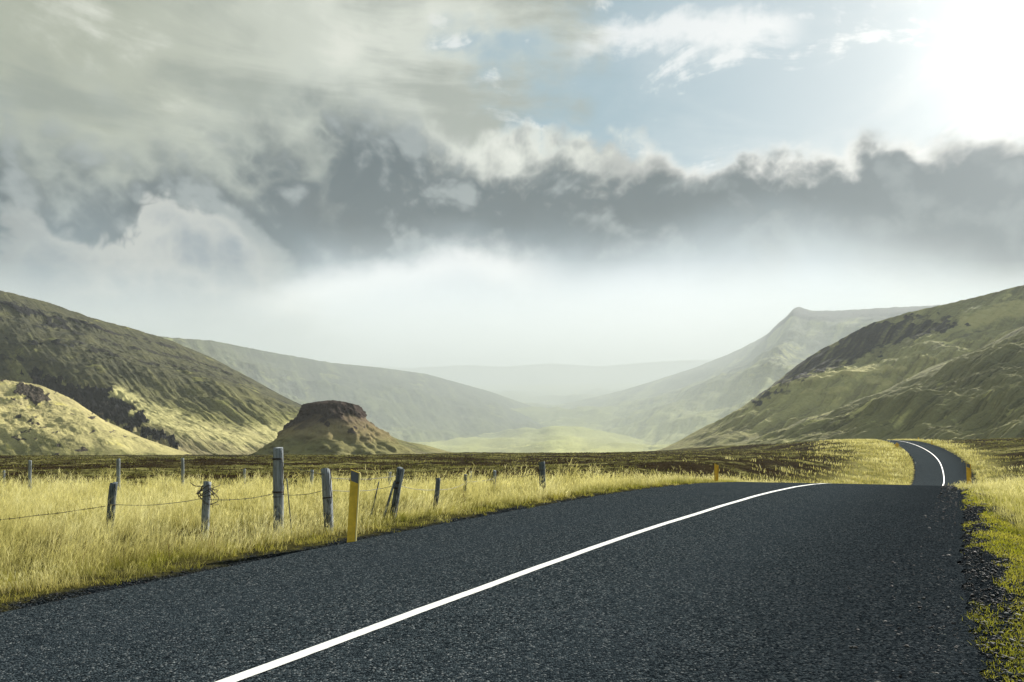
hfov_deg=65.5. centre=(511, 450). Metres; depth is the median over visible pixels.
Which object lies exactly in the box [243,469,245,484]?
fence post
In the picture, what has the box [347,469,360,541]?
road marker
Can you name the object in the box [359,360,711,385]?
hill
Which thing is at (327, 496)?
fence post
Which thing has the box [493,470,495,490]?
fence post
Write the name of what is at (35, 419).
hill
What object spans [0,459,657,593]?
field grass
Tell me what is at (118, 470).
fence post
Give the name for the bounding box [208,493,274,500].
fence wire
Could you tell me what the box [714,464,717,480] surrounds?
road marker
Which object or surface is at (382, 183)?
sky
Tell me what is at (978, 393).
hill
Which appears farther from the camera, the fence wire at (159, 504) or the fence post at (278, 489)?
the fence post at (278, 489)
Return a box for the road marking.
[216,441,944,681]
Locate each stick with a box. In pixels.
[286,478,291,532]
[369,481,378,522]
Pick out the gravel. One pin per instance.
(994, 644)
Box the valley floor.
[413,384,659,452]
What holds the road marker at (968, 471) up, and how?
on the ground at (292, 547)
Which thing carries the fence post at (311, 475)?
on the ground at (292, 547)
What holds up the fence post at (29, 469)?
on the ground at (292, 547)
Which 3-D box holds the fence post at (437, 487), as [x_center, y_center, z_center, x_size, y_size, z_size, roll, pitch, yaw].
[-1.528,0.997,15.998,0.181,0.885,0.107,0,0,0]
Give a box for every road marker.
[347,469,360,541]
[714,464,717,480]
[966,463,970,484]
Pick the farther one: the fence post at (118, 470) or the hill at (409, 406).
the hill at (409, 406)
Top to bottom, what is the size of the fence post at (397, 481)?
1.151 m
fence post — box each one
[28,460,31,486]
[105,482,117,536]
[116,458,119,490]
[181,458,183,487]
[190,481,219,540]
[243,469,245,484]
[272,447,283,535]
[309,469,313,490]
[321,468,333,532]
[383,467,403,520]
[432,478,439,511]
[463,474,466,495]
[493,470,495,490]
[539,461,545,496]
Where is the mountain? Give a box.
[559,305,938,449]
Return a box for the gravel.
[0,482,1023,681]
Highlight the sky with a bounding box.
[0,0,1023,367]
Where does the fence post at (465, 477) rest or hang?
on the ground at (292, 547)
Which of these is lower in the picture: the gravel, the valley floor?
the gravel
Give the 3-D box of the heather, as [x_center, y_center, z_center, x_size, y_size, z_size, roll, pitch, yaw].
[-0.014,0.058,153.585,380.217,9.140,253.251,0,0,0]
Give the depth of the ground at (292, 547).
62.59 m
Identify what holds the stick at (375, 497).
on the ground at (292, 547)
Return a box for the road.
[0,440,987,681]
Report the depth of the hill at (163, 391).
470.67 m
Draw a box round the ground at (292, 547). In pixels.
[0,438,1023,681]
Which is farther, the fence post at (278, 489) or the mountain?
the mountain
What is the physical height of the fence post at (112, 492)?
1.019 m
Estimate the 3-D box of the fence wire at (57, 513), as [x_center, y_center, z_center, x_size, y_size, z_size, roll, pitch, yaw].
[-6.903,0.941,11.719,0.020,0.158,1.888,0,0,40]
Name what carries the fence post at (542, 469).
on the ground at (292, 547)
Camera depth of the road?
7.23 m
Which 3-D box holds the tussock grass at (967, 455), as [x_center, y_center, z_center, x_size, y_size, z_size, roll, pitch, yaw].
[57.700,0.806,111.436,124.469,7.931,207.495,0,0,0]
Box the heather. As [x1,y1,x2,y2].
[0,437,1023,487]
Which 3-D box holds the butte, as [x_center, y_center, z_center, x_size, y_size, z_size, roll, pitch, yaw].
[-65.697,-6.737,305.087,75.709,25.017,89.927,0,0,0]
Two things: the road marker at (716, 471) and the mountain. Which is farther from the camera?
the mountain
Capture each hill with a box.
[0,291,452,454]
[0,379,192,454]
[159,336,544,442]
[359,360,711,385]
[656,285,1023,450]
[724,326,1023,445]
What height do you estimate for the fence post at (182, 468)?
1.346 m
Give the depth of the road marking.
6.99 m
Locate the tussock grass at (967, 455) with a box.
[300,438,1023,534]
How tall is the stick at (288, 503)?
1.049 m
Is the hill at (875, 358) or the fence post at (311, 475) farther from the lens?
the hill at (875, 358)
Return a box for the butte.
[251,400,414,454]
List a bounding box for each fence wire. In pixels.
[0,505,109,519]
[113,497,204,505]
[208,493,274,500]
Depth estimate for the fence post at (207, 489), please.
12.45 m

